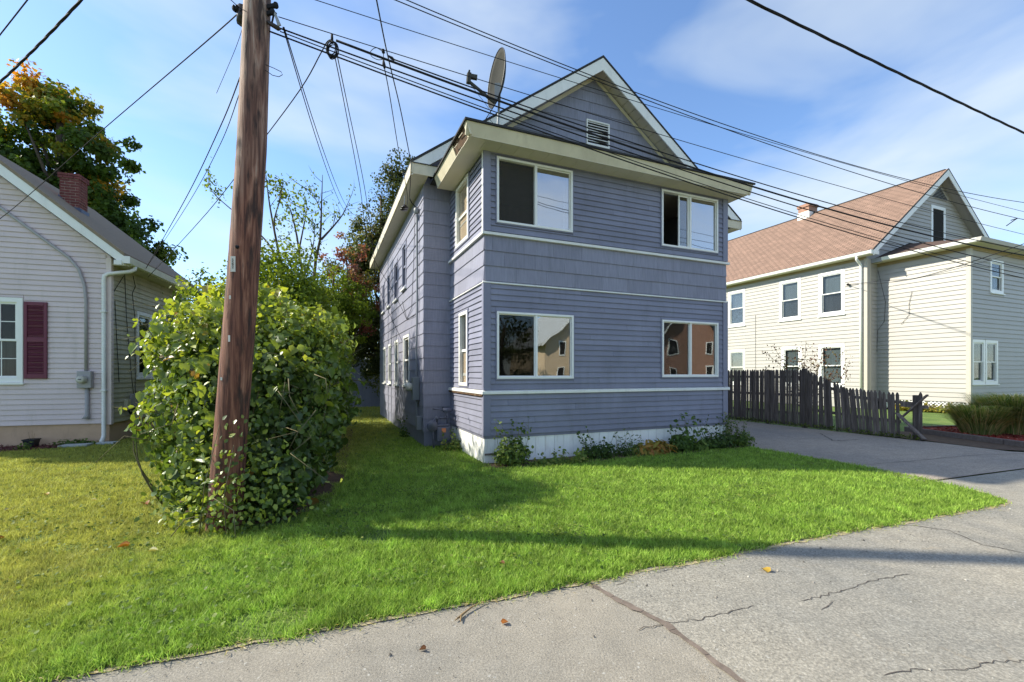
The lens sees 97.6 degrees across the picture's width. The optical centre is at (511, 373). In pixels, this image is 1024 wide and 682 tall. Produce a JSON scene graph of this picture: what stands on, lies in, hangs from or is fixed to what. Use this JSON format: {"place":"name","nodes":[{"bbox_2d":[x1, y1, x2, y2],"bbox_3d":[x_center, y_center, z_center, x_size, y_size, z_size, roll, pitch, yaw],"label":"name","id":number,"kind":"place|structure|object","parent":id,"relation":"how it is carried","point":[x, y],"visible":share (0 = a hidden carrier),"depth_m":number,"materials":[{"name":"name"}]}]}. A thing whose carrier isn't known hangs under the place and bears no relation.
{"place":"outdoors","nodes":[
{"label":"outdoors","id":0,"kind":"place"},
{"bbox_2d":[0,0,27,35],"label":"overhead wire","id":1,"kind":"object","parent":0,"point":[14,16],"visible":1,"depth_m":4.94,"materials":[{"name":"black rubber"}]},
{"bbox_2d":[0,0,82,83],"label":"overhead wire","id":2,"kind":"object","parent":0,"point":[52,30],"visible":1,"depth_m":4.97,"materials":[{"name":"black rubber"}]},
{"bbox_2d":[0,406,1011,681],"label":"lawn","id":3,"kind":"structure","parent":0,"point":[300,609],"depth_m":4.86,"materials":[{"name":"plant"}]},
{"bbox_2d":[0,443,58,451],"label":"mulch bed","id":4,"kind":"object","parent":3,"relation":"on","point":[27,449],"visible":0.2,"depth_m":9.62,"materials":[{"name":"brown wood"}]},
{"bbox_2d":[21,432,40,446],"bbox_3d":[-10.396,1.410,9.703,0.220,0.340,0.220,0,0,-17],"label":"flower pot","id":5,"kind":"object","parent":4,"relation":"on","point":[35,441],"visible":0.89,"depth_m":9.66,"materials":[{"name":"black plastic"}]},
{"bbox_2d":[49,438,95,445],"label":"foundation plant","id":6,"kind":"object","parent":4,"relation":"on","point":[74,442],"visible":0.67,"depth_m":9.88,"materials":[{"name":"green plant"}]},
{"bbox_2d":[57,443,93,447],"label":"stone slab","id":7,"kind":"structure","parent":3,"relation":"on","point":[78,444],"depth_m":9.73,"materials":[{"name":"concrete"}]},
{"bbox_2d":[0,57,188,269],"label":"maple tree","id":8,"kind":"object","parent":3,"relation":"on","point":[49,107],"visible":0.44,"depth_m":19.60,"materials":[{"name":"green plant"}]},
{"bbox_2d":[0,155,199,446],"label":"grey house","id":9,"kind":"structure","parent":3,"relation":"on","point":[78,286],"depth_m":10.06,"materials":[{"name":"plastic"}]},
{"bbox_2d":[0,297,24,384],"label":"window","id":10,"kind":"structure","parent":9,"relation":"in","point":[11,308],"depth_m":9.82,"materials":[{"name":"white plastic"}]},
{"bbox_2d":[136,311,153,378],"bbox_3d":[-9.726,-0.728,11.813,0.217,1.745,0.910,0,0,-17],"label":"window","id":11,"kind":"structure","parent":9,"relation":"in","point":[141,316],"depth_m":11.85,"materials":[{"name":"white plastic"}]},
{"bbox_2d":[146,95,238,267],"bbox_3d":[-5.950,-2.787,7.984,0.149,0.463,8.903,0,0,-44],"label":"overhead wire","id":12,"kind":"object","parent":9,"relation":"attached to","point":[208,167],"visible":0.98,"depth_m":6.32,"materials":[{"name":"black rubber"}]},
{"bbox_2d":[147,77,239,265],"bbox_3d":[-5.940,-2.903,7.965,0.142,0.698,8.945,0,0,-44],"label":"overhead wire","id":13,"kind":"object","parent":9,"relation":"attached to","point":[203,162],"visible":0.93,"depth_m":6.56,"materials":[{"name":"black rubber"}]},
{"bbox_2d":[205,0,282,532],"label":"utility pole","id":14,"kind":"object","parent":3,"relation":"on","point":[255,23],"visible":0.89,"depth_m":4.49,"materials":[{"name":"brown wood"}]},
{"bbox_2d":[0,10,240,218],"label":"overhead wire","id":15,"kind":"object","parent":14,"relation":"attached to","point":[223,26],"visible":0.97,"depth_m":6.33,"materials":[{"name":"black rubber"}]},
{"bbox_2d":[148,39,329,276],"bbox_3d":[-5.621,-3.049,8.135,9.747,1.209,0.066,0,0,42],"label":"overhead wire","id":16,"kind":"object","parent":14,"relation":"attached to","point":[267,134],"visible":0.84,"depth_m":5.77,"materials":[{"name":"black rubber"}]},
{"bbox_2d":[134,415,348,536],"bbox_3d":[-2.841,1.019,4.510,2.200,1.231,0.587,0,0,0],"label":"climbing vine","id":17,"kind":"object","parent":14,"relation":"attached to","point":[223,504],"visible":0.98,"depth_m":4.47,"materials":[{"name":"green plant"}]},
{"bbox_2d":[282,27,349,215],"bbox_3d":[-4.569,-5.131,11.811,0.012,3.134,15.046,0,0,-17],"label":"overhead wire","id":18,"kind":"object","parent":14,"relation":"attached to","point":[308,112],"visible":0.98,"depth_m":6.26,"materials":[{"name":"black rubber"}]},
{"bbox_2d":[284,27,353,214],"bbox_3d":[-4.479,-5.152,11.811,0.012,3.177,15.000,0,0,-17],"label":"overhead wire","id":19,"kind":"object","parent":14,"relation":"attached to","point":[308,105],"visible":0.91,"depth_m":6.03,"materials":[{"name":"black rubber"}]},
{"bbox_2d":[269,30,1022,277],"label":"overhead wire","id":20,"kind":"object","parent":14,"relation":"attached to","point":[596,150],"visible":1,"depth_m":5.86,"materials":[{"name":"black rubber"}]},
{"bbox_2d":[280,31,1021,273],"bbox_3d":[7.779,-2.843,8.506,21.793,1.488,0.011,0,0,-20],"label":"overhead wire","id":21,"kind":"object","parent":14,"relation":"hanging from","point":[607,151],"visible":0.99,"depth_m":5.97,"materials":[{"name":"black rubber"}]},
{"bbox_2d":[278,16,1023,234],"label":"overhead wire","id":22,"kind":"object","parent":14,"relation":"attached to","point":[607,118],"visible":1,"depth_m":5.96,"materials":[{"name":"black rubber"}]},
{"bbox_2d":[326,34,338,59],"bbox_3d":[-1.964,-3.575,4.900,0.135,0.274,0.060,0,0,0],"label":"cable coil","id":23,"kind":"object","parent":22,"relation":"hanging from","point":[330,42],"visible":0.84,"depth_m":4.89,"materials":[{"name":"black rubber"}]},
{"bbox_2d":[336,39,1023,255],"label":"overhead wire","id":24,"kind":"object","parent":23,"relation":"attached to","point":[459,86],"visible":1,"depth_m":6.11,"materials":[{"name":"black rubber"}]},
{"bbox_2d":[281,28,1023,268],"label":"overhead wire","id":25,"kind":"object","parent":14,"relation":"attached to","point":[605,143],"visible":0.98,"depth_m":5.94,"materials":[{"name":"black rubber"}]},
{"bbox_2d":[202,157,304,279],"bbox_3d":[-8.267,-2.634,14.076,3.633,8.470,1.503,0,0,5],"label":"sapling","id":26,"kind":"object","parent":3,"relation":"on","point":[281,194],"visible":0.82,"depth_m":13.85,"materials":[{"name":"green plant"}]},
{"bbox_2d":[162,235,354,366],"bbox_3d":[-6.085,-0.887,11.821,4.171,5.006,4.539,0,0,0],"label":"green bush","id":27,"kind":"object","parent":3,"relation":"on","point":[298,282],"visible":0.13,"depth_m":10.54,"materials":[{"name":"green plant"}]},
{"bbox_2d":[179,428,352,524],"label":"hedge soil","id":28,"kind":"structure","parent":3,"relation":"on","point":[333,477],"depth_m":6.18,"materials":[{"name":"brown soil"}]},
{"bbox_2d":[95,277,376,520],"bbox_3d":[-4.861,0.036,9.530,3.207,3.327,11.124,0,0,-21],"label":"vine hedge","id":29,"kind":"object","parent":28,"relation":"on","point":[302,370],"visible":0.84,"depth_m":5.41,"materials":[{"name":"green plant"}]},
{"bbox_2d":[276,184,329,286],"bbox_3d":[-6.869,-2.310,14.666,1.732,7.820,1.357,0,0,0],"label":"sapling","id":30,"kind":"object","parent":3,"relation":"on","point":[304,217],"visible":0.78,"depth_m":14.62,"materials":[{"name":"green plant"}]},
{"bbox_2d":[286,165,358,285],"bbox_3d":[-6.418,-2.702,15.409,2.276,8.605,1.121,0,0,-14],"label":"sapling","id":31,"kind":"object","parent":3,"relation":"on","point":[314,195],"visible":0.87,"depth_m":15.45,"materials":[{"name":"green plant"}]},
{"bbox_2d":[314,232,379,361],"bbox_3d":[-6.594,-2.018,18.700,3.053,7.651,2.081,0,0,-24],"label":"red maple","id":32,"kind":"object","parent":3,"relation":"on","point":[369,285],"visible":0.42,"depth_m":18.39,"materials":[{"name":"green plant"}]},
{"bbox_2d":[316,262,378,361],"bbox_3d":[-6.943,-1.249,17.226,3.760,6.109,2.624,0,0,0],"label":"yellowing tree","id":33,"kind":"object","parent":3,"relation":"on","point":[344,299],"visible":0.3,"depth_m":17.21,"materials":[{"name":"green plant"}]},
{"bbox_2d":[346,357,379,406],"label":"garden shed","id":34,"kind":"structure","parent":3,"relation":"on","point":[369,397],"depth_m":21.51,"materials":[{"name":"grey paint"}]},
{"bbox_2d":[334,147,414,395],"bbox_3d":[-5.460,-4.018,20.186,5.420,11.647,3.622,0,0,0],"label":"dark tree","id":35,"kind":"object","parent":3,"relation":"on","point":[370,351],"visible":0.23,"depth_m":19.62,"materials":[{"name":"green plant"}]},
{"bbox_2d":[397,416,409,436],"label":"foundation plant","id":36,"kind":"object","parent":3,"relation":"on","point":[403,432],"visible":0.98,"depth_m":11.20,"materials":[{"name":"green plant"}]},
{"bbox_2d":[0,480,841,660],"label":"clover","id":37,"kind":"object","parent":3,"relation":"on","point":[166,636],"visible":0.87,"depth_m":4.18,"materials":[{"name":"green plant"}]},
{"bbox_2d":[427,407,451,448],"bbox_3d":[-1.503,1.162,9.586,0.648,0.879,0.377,0,0,-63],"label":"gas meter","id":38,"kind":"object","parent":3,"relation":"on","point":[435,426],"visible":1,"depth_m":9.48,"materials":[{"name":"grey metal"}]},
{"bbox_2d":[441,428,462,450],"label":"foundation plant","id":39,"kind":"object","parent":3,"relation":"on","point":[454,443],"visible":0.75,"depth_m":9.30,"materials":[{"name":"green plant"}]},
{"bbox_2d":[370,55,755,462],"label":"blue house","id":40,"kind":"structure","parent":3,"relation":"on","point":[559,292],"depth_m":9.26,"materials":[{"name":"paint"}]},
{"bbox_2d":[337,58,401,339],"bbox_3d":[-2.732,-2.293,8.611,0.528,2.792,7.522,0,0,-8],"label":"overhead wire","id":41,"kind":"object","parent":40,"relation":"attached to","point":[362,177],"visible":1,"depth_m":7.49,"materials":[{"name":"black rubber"}]},
{"bbox_2d":[334,54,406,318],"bbox_3d":[-2.632,-2.552,8.263,0.592,2.273,6.804,0,0,-7],"label":"overhead wire","id":42,"kind":"object","parent":40,"relation":"attached to","point":[357,171],"visible":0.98,"depth_m":7.36,"materials":[{"name":"black rubber"}]},
{"bbox_2d":[381,282,384,313],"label":"window","id":43,"kind":"structure","parent":40,"relation":"in","point":[383,285],"depth_m":16.58,"materials":[{"name":"white paint"}]},
{"bbox_2d":[382,347,385,383],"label":"window","id":44,"kind":"structure","parent":40,"relation":"in","point":[384,349],"depth_m":16.33,"materials":[{"name":"white paint"}]},
{"bbox_2d":[386,272,390,308],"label":"window","id":45,"kind":"structure","parent":40,"relation":"in","point":[388,276],"depth_m":15.26,"materials":[{"name":"white paint"}]},
{"bbox_2d":[387,344,391,384],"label":"window","id":46,"kind":"structure","parent":40,"relation":"in","point":[389,345],"depth_m":15.02,"materials":[{"name":"white paint"}]},
{"bbox_2d":[376,0,410,197],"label":"overhead wire","id":47,"kind":"object","parent":40,"relation":"attached to","point":[395,87],"visible":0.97,"depth_m":6.93,"materials":[{"name":"black rubber"}]},
{"bbox_2d":[392,259,397,302],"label":"window","id":48,"kind":"structure","parent":40,"relation":"in","point":[396,263],"depth_m":13.76,"materials":[{"name":"white paint"}]},
{"bbox_2d":[384,68,407,206],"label":"overhead wire","id":49,"kind":"object","parent":40,"relation":"attached to","point":[395,133],"visible":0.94,"depth_m":6.95,"materials":[{"name":"black rubber"}]},
{"bbox_2d":[393,339,398,385],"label":"window","id":50,"kind":"structure","parent":40,"relation":"in","point":[396,342],"depth_m":13.67,"materials":[{"name":"white paint"}]},
{"bbox_2d":[400,240,406,291],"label":"window","id":51,"kind":"structure","parent":40,"relation":"in","point":[404,251],"depth_m":12.29,"materials":[{"name":"white paint"}]},
{"bbox_2d":[401,334,409,386],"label":"window","id":52,"kind":"structure","parent":40,"relation":"in","point":[406,337],"depth_m":12.14,"materials":[{"name":"white paint"}]},
{"bbox_2d":[456,171,469,249],"bbox_3d":[-0.978,-3.265,9.103,0.105,1.290,0.940,0,0,-23],"label":"window","id":53,"kind":"structure","parent":40,"relation":"in","point":[462,191],"depth_m":9.21,"materials":[{"name":"white paint"}]},
{"bbox_2d":[459,308,468,386],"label":"window","id":54,"kind":"structure","parent":40,"relation":"in","point":[463,353],"depth_m":9.14,"materials":[{"name":"white paint"}]},
{"bbox_2d":[466,47,505,123],"bbox_3d":[-0.442,-5.452,9.023,0.818,2.084,0.701,0,0,13],"label":"satellite dish","id":55,"kind":"object","parent":40,"relation":"on","point":[498,73],"visible":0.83,"depth_m":9.03,"materials":[{"name":"metal"}]},
{"bbox_2d":[495,155,573,233],"bbox_3d":[0.430,-3.275,8.283,1.580,1.210,0.098,0,0,-23],"label":"window","id":56,"kind":"structure","parent":40,"relation":"in","point":[553,187],"depth_m":8.39,"materials":[{"name":"glass"}]},
{"bbox_2d":[495,310,573,379],"bbox_3d":[0.439,-0.510,8.286,1.600,1.240,0.098,0,0,-23],"label":"window","id":57,"kind":"structure","parent":40,"relation":"in","point":[498,312],"depth_m":8.25,"materials":[{"name":"white plastic"}]},
{"bbox_2d":[660,188,718,253],"bbox_3d":[3.834,-3.270,9.718,1.610,1.220,0.128,0,0,-23],"label":"window","id":58,"kind":"structure","parent":40,"relation":"in","point":[698,216],"depth_m":9.76,"materials":[{"name":"glass"}]},
{"bbox_2d":[660,319,718,377],"bbox_3d":[3.849,-0.530,9.708,1.610,1.240,0.098,0,0,-23],"label":"window","id":59,"kind":"structure","parent":40,"relation":"in","point":[703,336],"depth_m":9.82,"materials":[{"name":"white plastic"}]},
{"bbox_2d":[483,445,747,467],"bbox_3d":[2.443,1.582,8.841,6.345,0.001,0.825,0,0,-25],"label":"plant bed","id":60,"kind":"object","parent":3,"relation":"on","point":[492,465],"visible":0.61,"depth_m":8.27,"materials":[{"name":"soil"}]},
{"bbox_2d":[491,416,533,466],"bbox_3d":[0.018,1.186,7.795,0.751,0.883,0.465,0,0,-23],"label":"foundation plant","id":61,"kind":"object","parent":60,"relation":"on","point":[511,456],"visible":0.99,"depth_m":7.72,"materials":[{"name":"green plant"}]},
{"bbox_2d":[529,446,569,466],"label":"foundation plant","id":62,"kind":"object","parent":60,"relation":"on","point":[555,460],"visible":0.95,"depth_m":7.86,"materials":[{"name":"green plant"}]},
{"bbox_2d":[566,448,587,463],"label":"foundation plant","id":63,"kind":"object","parent":60,"relation":"on","point":[578,458],"visible":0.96,"depth_m":7.94,"materials":[{"name":"green plant"}]},
{"bbox_2d":[577,426,619,459],"bbox_3d":[1.608,1.309,8.421,0.958,0.629,0.474,0,0,-23],"label":"foundation plant","id":64,"kind":"object","parent":60,"relation":"on","point":[602,451],"visible":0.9,"depth_m":8.35,"materials":[{"name":"green plant"}]},
{"bbox_2d":[614,427,643,456],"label":"foundation plant","id":65,"kind":"object","parent":60,"relation":"on","point":[628,450],"visible":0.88,"depth_m":8.69,"materials":[{"name":"green plant"}]},
{"bbox_2d":[632,438,677,455],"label":"hosta","id":66,"kind":"object","parent":60,"relation":"on","point":[658,447],"visible":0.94,"depth_m":8.77,"materials":[{"name":"brown plant"}]},
{"bbox_2d":[667,412,697,451],"bbox_3d":[3.477,1.230,9.194,0.707,0.862,0.462,0,0,-23],"label":"foundation plant","id":67,"kind":"object","parent":60,"relation":"on","point":[685,443],"visible":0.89,"depth_m":9.12,"materials":[{"name":"green plant"}]},
{"bbox_2d":[692,427,708,450],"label":"foundation plant","id":68,"kind":"object","parent":60,"relation":"on","point":[698,446],"visible":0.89,"depth_m":9.20,"materials":[{"name":"green plant"}]},
{"bbox_2d":[694,412,737,449],"bbox_3d":[4.389,1.224,9.507,1.060,0.799,0.483,0,0,-23],"label":"foundation plant","id":69,"kind":"object","parent":60,"relation":"on","point":[722,441],"visible":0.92,"depth_m":9.46,"materials":[{"name":"green plant"}]},
{"bbox_2d":[729,420,756,447],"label":"foundation plant","id":70,"kind":"object","parent":60,"relation":"on","point":[742,439],"visible":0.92,"depth_m":9.78,"materials":[{"name":"green plant"}]},
{"bbox_2d":[0,0,1023,342],"label":"sky","id":71,"kind":"structure","parent":0,"point":[739,64],"materials":[{"name":"blue"}]},
{"bbox_2d":[47,469,1023,681],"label":"road","id":72,"kind":"structure","parent":0,"point":[622,646],"depth_m":2.57,"materials":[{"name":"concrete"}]},
{"bbox_2d":[37,495,1010,681],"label":"lawn edge","id":73,"kind":"object","parent":72,"relation":"on","point":[427,611],"visible":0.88,"depth_m":3.13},
{"bbox_2d":[17,503,1010,681],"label":"lawn thatch","id":74,"kind":"object","parent":73,"relation":"on","point":[242,646],"visible":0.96,"depth_m":3.12,"materials":[{"name":"brown plant"}]},
{"bbox_2d":[113,493,1022,681],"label":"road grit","id":75,"kind":"object","parent":72,"relation":"on","point":[930,669],"visible":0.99,"depth_m":3.15,"materials":[{"name":"grey gravel"}]},
{"bbox_2d":[586,582,745,681],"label":"road seam","id":76,"kind":"object","parent":72,"relation":"on","point":[713,660],"visible":0.99,"depth_m":2.79,"materials":[{"name":"grey asphalt"}]},
{"bbox_2d":[591,470,1023,681],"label":"road patch","id":77,"kind":"object","parent":72,"relation":"on","point":[930,607],"visible":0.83,"depth_m":3.14,"materials":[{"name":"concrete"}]},
{"bbox_2d":[316,0,1023,211],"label":"overhead wire","id":78,"kind":"object","parent":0,"point":[626,98],"visible":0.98,"depth_m":6.61,"materials":[{"name":"black rubber"}]},
{"bbox_2d":[393,59,1023,249],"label":"overhead wire","id":79,"kind":"object","parent":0,"point":[670,154],"visible":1,"depth_m":6.37,"materials":[{"name":"black rubber"}]},
{"bbox_2d":[395,0,1023,219],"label":"overhead wire","id":80,"kind":"object","parent":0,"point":[672,109],"visible":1,"depth_m":6.72,"materials":[{"name":"black rubber"}]},
{"bbox_2d":[406,0,1023,202],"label":"overhead wire","id":81,"kind":"object","parent":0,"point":[677,107],"visible":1,"depth_m":6.76,"materials":[{"name":"black rubber"}]},
{"bbox_2d":[728,420,1023,479],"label":"driveway","id":82,"kind":"structure","parent":0,"point":[869,450],"depth_m":9.55,"materials":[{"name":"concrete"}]},
{"bbox_2d":[730,401,1023,480],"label":"ground","id":83,"kind":"structure","parent":0,"point":[931,419],"depth_m":15.00,"materials":[{"name":"green plant"}]},
{"bbox_2d":[760,336,852,401],"bbox_3d":[10.450,-0.014,16.185,3.534,2.651,1.374,0,0,0],"label":"bare shrub","id":84,"kind":"object","parent":83,"relation":"on","point":[813,368],"visible":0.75,"depth_m":16.14,"materials":[{"name":"brown plant"}]},
{"bbox_2d":[729,416,919,440],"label":"fence weeds","id":85,"kind":"object","parent":83,"relation":"on","point":[834,427],"visible":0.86,"depth_m":12.51,"materials":[{"name":"green plant"}]},
{"bbox_2d":[728,368,928,440],"bbox_3d":[8.031,0.770,14.825,0.429,1.860,9.274,0,0,-23],"label":"picket fence","id":86,"kind":"object","parent":83,"relation":"on","point":[797,403],"visible":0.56,"depth_m":13.17,"materials":[{"name":"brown wood"}]},
{"bbox_2d":[726,168,1023,412],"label":"cream house","id":87,"kind":"structure","parent":83,"relation":"on","point":[948,336],"depth_m":21.00,"materials":[{"name":"plastic"}]},
{"bbox_2d":[728,349,744,384],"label":"window","id":88,"kind":"structure","parent":87,"relation":"in","point":[738,356],"depth_m":27.21,"materials":[{"name":"white plastic"}]},
{"bbox_2d":[728,289,745,327],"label":"window","id":89,"kind":"structure","parent":87,"relation":"in","point":[736,315],"depth_m":27.21,"materials":[{"name":"white plastic"}]},
{"bbox_2d":[778,278,801,321],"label":"window","id":90,"kind":"structure","parent":87,"relation":"in","point":[789,290],"depth_m":24.10,"materials":[{"name":"white plastic"}]},
{"bbox_2d":[782,346,801,386],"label":"window","id":91,"kind":"structure","parent":87,"relation":"in","point":[785,350],"depth_m":23.99,"materials":[{"name":"white plastic"}]},
{"bbox_2d":[817,269,844,317],"bbox_3d":[15.727,-3.922,22.043,0.217,2.195,1.280,0,0,-23],"label":"window","id":92,"kind":"structure","parent":87,"relation":"in","point":[831,284],"depth_m":22.10,"materials":[{"name":"white plastic"}]},
{"bbox_2d":[818,343,844,387],"bbox_3d":[15.727,-0.377,22.043,0.217,2.145,1.280,0,0,-23],"label":"window","id":93,"kind":"structure","parent":87,"relation":"in","point":[836,348],"depth_m":22.05,"materials":[{"name":"white plastic"}]},
{"bbox_2d":[931,204,945,241],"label":"window","id":94,"kind":"structure","parent":87,"relation":"in","point":[938,221],"depth_m":22.85,"materials":[{"name":"black glass"}]},
{"bbox_2d":[855,244,1022,283],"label":"overhead wire","id":95,"kind":"object","parent":87,"relation":"attached to","point":[947,269],"visible":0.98,"depth_m":14.75,"materials":[{"name":"black rubber"}]},
{"bbox_2d":[972,339,986,384],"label":"window","id":96,"kind":"structure","parent":87,"relation":"in","point":[976,342],"depth_m":18.26,"materials":[{"name":"white plastic"}]},
{"bbox_2d":[985,340,999,384],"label":"window","id":97,"kind":"structure","parent":87,"relation":"in","point":[988,343],"depth_m":18.66,"materials":[{"name":"white plastic"}]},
{"bbox_2d":[990,259,1005,294],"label":"window","id":98,"kind":"structure","parent":87,"relation":"in","point":[993,275],"depth_m":18.82,"materials":[{"name":"white plastic"}]},
{"bbox_2d":[923,401,942,412],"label":"golden plant","id":99,"kind":"object","parent":83,"relation":"on","point":[931,408],"visible":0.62,"depth_m":18.80,"materials":[{"name":"yellow plant"}]},
{"bbox_2d":[923,426,1023,440],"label":"red mulch bed","id":100,"kind":"object","parent":83,"relation":"on","point":[1008,435],"visible":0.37,"depth_m":10.89,"materials":[{"name":"brown wood"}]},
{"bbox_2d":[904,425,1023,446],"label":"timber edging","id":101,"kind":"object","parent":100,"relation":"on","point":[977,438],"visible":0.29,"depth_m":10.77,"materials":[{"name":"brown wood"}]},
{"bbox_2d":[933,401,1023,435],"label":"ornamental grass","id":102,"kind":"object","parent":100,"relation":"on","point":[980,419],"depth_m":10.93,"materials":[{"name":"green plant"}]},
{"bbox_2d":[746,0,1023,133],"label":"overhead wire","id":103,"kind":"object","parent":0,"point":[763,7],"visible":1,"depth_m":5.69,"materials":[{"name":"black rubber"}]},
{"bbox_2d":[869,462,1023,480],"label":"driveway mouth","id":104,"kind":"object","parent":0,"point":[936,470],"visible":0.8,"depth_m":7.51},
{"bbox_2d":[873,430,1023,450],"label":"verge","id":105,"kind":"structure","parent":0,"point":[950,440],"depth_m":10.33,"materials":[{"name":"green plant"}]},
{"bbox_2d":[953,390,1023,434],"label":"ornamental grass","id":106,"kind":"object","parent":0,"point":[996,399],"depth_m":11.04,"materials":[{"name":"green plant"}]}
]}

